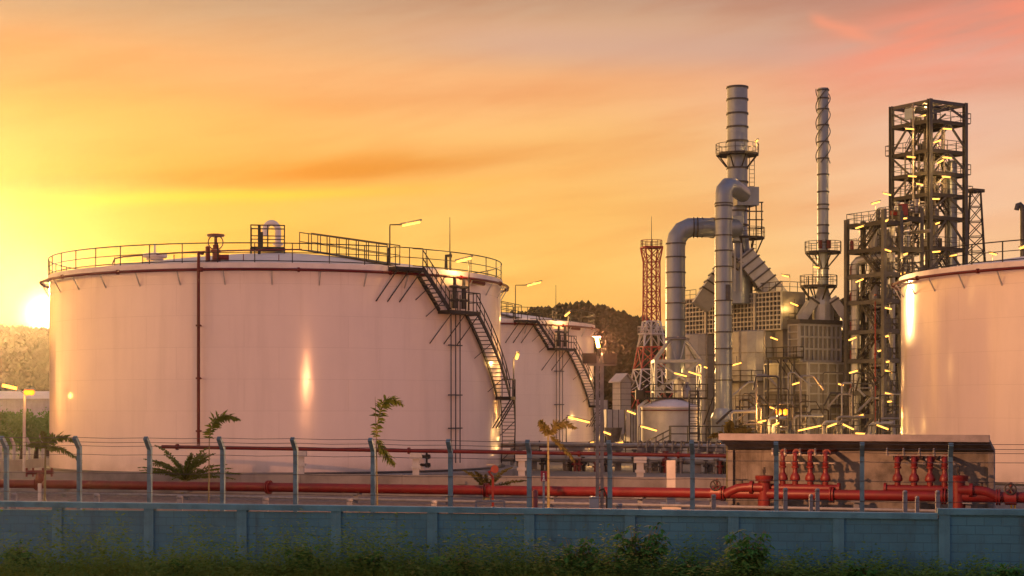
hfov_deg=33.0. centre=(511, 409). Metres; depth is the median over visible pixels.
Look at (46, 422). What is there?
tree
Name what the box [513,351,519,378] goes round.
tube lamp
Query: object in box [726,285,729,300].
access door
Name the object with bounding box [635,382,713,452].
day tank
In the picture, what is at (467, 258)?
tube lamp
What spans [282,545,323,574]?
shrub
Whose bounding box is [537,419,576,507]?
palm
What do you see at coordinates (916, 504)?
marker post
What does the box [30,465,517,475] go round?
tank foundation
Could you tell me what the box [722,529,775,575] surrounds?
shrub
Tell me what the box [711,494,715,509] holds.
marker post
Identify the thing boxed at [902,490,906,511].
marker post
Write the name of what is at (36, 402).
warehouse
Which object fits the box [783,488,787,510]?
marker post
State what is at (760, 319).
furnace block
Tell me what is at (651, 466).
pipe rack
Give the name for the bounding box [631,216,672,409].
radio mast
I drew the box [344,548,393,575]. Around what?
shrub
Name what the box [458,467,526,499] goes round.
fan palm
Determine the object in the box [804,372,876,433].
process skid
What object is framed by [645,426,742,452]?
access bridge
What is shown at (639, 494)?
pipe
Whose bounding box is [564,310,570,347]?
tube lamp
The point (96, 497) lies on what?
marker post
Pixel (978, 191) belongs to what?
derrick mast
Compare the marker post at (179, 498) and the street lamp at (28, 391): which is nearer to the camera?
the marker post at (179, 498)
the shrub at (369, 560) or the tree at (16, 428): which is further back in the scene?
the tree at (16, 428)
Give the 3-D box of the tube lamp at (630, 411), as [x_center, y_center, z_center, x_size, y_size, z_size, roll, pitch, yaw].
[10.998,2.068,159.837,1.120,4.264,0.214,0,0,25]
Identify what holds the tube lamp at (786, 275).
on the furnace block
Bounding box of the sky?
[0,0,1023,330]
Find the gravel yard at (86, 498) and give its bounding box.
[0,494,1023,565]
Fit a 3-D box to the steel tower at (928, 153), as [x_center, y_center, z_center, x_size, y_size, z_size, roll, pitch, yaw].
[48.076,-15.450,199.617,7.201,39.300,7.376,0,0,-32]
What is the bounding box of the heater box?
[759,319,850,433]
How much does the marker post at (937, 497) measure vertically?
1.687 m
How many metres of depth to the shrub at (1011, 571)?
40.17 m
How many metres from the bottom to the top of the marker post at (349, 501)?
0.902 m
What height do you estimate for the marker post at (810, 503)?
1.416 m
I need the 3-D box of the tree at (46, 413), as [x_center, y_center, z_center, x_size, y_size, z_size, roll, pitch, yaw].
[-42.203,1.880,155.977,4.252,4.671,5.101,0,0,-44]
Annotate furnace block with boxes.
[673,281,811,441]
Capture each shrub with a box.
[0,538,35,574]
[157,555,196,575]
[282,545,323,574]
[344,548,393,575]
[434,552,486,575]
[551,536,606,575]
[576,548,635,575]
[603,522,671,575]
[665,556,716,575]
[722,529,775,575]
[841,559,879,575]
[983,562,1023,575]
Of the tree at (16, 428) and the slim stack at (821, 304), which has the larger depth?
the slim stack at (821, 304)
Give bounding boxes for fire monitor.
[487,464,498,506]
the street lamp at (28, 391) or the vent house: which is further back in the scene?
the vent house
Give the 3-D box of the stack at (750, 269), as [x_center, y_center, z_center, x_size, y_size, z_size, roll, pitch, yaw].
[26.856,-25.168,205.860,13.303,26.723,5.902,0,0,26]
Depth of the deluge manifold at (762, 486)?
70.44 m
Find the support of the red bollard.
on the gravel yard at (86, 498)
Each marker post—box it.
[11,493,16,508]
[93,493,99,509]
[177,495,182,510]
[262,497,268,511]
[346,498,352,511]
[431,500,436,505]
[615,503,622,508]
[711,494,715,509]
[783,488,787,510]
[809,494,812,510]
[815,488,819,510]
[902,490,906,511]
[915,496,918,512]
[935,490,939,512]
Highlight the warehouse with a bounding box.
[0,391,48,417]
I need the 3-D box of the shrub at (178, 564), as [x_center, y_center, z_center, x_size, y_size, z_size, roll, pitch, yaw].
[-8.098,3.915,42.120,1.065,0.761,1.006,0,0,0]
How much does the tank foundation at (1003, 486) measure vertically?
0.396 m
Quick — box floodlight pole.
[582,335,617,507]
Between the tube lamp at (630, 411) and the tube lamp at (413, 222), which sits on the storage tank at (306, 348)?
the tube lamp at (413, 222)
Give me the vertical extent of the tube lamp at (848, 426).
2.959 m
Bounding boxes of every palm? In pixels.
[25,430,82,507]
[138,445,241,492]
[202,410,240,510]
[369,394,404,512]
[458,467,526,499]
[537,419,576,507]
[707,420,761,500]
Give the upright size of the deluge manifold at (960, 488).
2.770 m
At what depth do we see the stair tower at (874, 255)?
189.12 m
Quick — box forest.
[0,292,896,407]
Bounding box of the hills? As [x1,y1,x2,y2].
[22,344,895,424]
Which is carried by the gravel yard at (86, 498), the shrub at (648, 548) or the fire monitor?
the fire monitor
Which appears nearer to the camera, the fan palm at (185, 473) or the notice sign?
the notice sign
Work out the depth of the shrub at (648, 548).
41.48 m
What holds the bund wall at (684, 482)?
on the gravel yard at (86, 498)
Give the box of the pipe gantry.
[866,199,930,433]
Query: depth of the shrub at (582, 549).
41.03 m
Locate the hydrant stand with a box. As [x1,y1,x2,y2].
[25,468,53,500]
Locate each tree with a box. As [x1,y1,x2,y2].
[0,408,38,449]
[0,412,48,458]
[1,408,48,458]
[35,407,48,455]
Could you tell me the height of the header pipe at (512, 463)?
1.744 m
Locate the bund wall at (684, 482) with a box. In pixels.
[0,471,725,500]
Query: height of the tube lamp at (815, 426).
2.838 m
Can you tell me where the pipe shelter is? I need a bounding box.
[718,433,994,512]
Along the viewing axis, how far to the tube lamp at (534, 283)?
152.17 m
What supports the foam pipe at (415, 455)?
on the gravel yard at (86, 498)
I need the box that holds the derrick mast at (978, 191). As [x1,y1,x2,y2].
[968,188,985,262]
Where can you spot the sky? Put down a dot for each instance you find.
(548, 136)
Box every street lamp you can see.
[2,384,35,470]
[776,409,786,432]
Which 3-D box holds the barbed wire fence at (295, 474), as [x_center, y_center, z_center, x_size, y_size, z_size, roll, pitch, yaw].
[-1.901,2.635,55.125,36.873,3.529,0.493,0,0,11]
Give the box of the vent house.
[609,373,634,442]
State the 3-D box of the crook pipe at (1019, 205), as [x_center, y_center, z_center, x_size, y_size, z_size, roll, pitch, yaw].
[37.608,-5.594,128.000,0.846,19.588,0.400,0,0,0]
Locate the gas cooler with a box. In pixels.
[594,400,640,442]
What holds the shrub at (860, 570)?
on the ground
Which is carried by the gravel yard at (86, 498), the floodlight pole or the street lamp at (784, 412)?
the floodlight pole
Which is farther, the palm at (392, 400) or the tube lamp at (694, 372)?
the tube lamp at (694, 372)
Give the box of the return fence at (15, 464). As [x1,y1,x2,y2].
[0,436,48,470]
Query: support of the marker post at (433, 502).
on the gravel yard at (86, 498)
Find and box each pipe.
[0,479,1023,511]
[161,251,725,508]
[501,446,670,466]
[1014,202,1023,256]
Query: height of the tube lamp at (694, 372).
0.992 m
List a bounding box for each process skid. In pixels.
[716,374,779,448]
[752,372,824,451]
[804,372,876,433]
[849,371,900,433]
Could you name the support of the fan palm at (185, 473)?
on the gravel yard at (86, 498)
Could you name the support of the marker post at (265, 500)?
on the gravel yard at (86, 498)
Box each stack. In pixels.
[691,84,786,312]
[796,87,850,329]
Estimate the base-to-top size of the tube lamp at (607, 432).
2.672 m
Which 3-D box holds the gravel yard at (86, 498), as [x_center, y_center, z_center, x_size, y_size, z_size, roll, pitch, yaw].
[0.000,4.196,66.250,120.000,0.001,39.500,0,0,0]
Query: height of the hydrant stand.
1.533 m
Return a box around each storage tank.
[39,220,515,473]
[501,301,599,451]
[891,239,1023,485]
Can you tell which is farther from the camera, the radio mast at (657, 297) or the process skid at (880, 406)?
the radio mast at (657, 297)
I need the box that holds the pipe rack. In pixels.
[501,440,729,473]
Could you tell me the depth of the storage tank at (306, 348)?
100.11 m
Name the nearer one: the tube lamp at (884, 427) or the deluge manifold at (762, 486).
the deluge manifold at (762, 486)
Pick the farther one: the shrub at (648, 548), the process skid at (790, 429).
the process skid at (790, 429)
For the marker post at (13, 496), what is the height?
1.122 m
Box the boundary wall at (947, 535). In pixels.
[0,501,1023,575]
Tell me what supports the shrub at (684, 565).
on the ground
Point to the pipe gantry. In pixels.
(916, 208)
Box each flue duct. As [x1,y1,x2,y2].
[651,217,742,441]
[711,178,750,441]
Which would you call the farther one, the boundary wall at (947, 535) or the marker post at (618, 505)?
the marker post at (618, 505)
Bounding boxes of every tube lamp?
[389,219,421,265]
[455,255,472,309]
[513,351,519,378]
[515,280,541,318]
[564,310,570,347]
[566,415,590,441]
[599,430,611,451]
[625,409,636,451]
[638,424,657,439]
[674,368,687,376]
[688,367,701,375]
[756,419,766,432]
[782,274,789,290]
[796,424,821,433]
[841,422,854,433]
[875,423,888,433]
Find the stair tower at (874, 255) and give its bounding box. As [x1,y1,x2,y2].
[844,209,902,433]
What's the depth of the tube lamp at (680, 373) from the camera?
183.79 m
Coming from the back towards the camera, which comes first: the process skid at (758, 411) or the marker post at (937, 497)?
the process skid at (758, 411)
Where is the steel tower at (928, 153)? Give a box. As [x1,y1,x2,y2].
[885,98,972,424]
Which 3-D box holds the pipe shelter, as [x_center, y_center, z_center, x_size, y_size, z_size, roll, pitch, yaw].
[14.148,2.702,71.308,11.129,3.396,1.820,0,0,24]
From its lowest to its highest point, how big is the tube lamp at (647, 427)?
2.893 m
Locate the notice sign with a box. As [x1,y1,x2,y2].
[541,471,546,507]
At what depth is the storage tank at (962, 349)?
95.86 m
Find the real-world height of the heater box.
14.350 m
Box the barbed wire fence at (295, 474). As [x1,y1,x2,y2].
[0,436,1023,512]
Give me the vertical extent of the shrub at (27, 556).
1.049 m
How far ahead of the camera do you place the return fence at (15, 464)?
117.94 m
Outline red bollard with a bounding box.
[532,490,537,507]
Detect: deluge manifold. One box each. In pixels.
[710,448,840,510]
[883,448,1016,507]
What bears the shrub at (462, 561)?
on the ground
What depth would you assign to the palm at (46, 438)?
73.95 m
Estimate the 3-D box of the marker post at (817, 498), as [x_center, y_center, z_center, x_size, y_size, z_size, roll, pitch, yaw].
[10.070,3.448,57.000,0.161,1.703,0.153,0,0,0]
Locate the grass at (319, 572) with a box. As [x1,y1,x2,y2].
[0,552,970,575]
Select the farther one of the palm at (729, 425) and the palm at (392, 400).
the palm at (729, 425)
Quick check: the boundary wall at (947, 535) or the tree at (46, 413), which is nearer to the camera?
the boundary wall at (947, 535)
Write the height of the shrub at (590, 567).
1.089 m
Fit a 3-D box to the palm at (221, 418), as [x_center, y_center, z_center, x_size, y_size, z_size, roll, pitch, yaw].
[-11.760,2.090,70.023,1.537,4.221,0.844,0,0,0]
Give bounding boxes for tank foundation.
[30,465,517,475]
[995,485,1023,488]
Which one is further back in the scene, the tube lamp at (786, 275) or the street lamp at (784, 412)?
the tube lamp at (786, 275)
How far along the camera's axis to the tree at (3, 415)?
150.42 m
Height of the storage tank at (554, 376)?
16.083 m
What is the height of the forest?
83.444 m

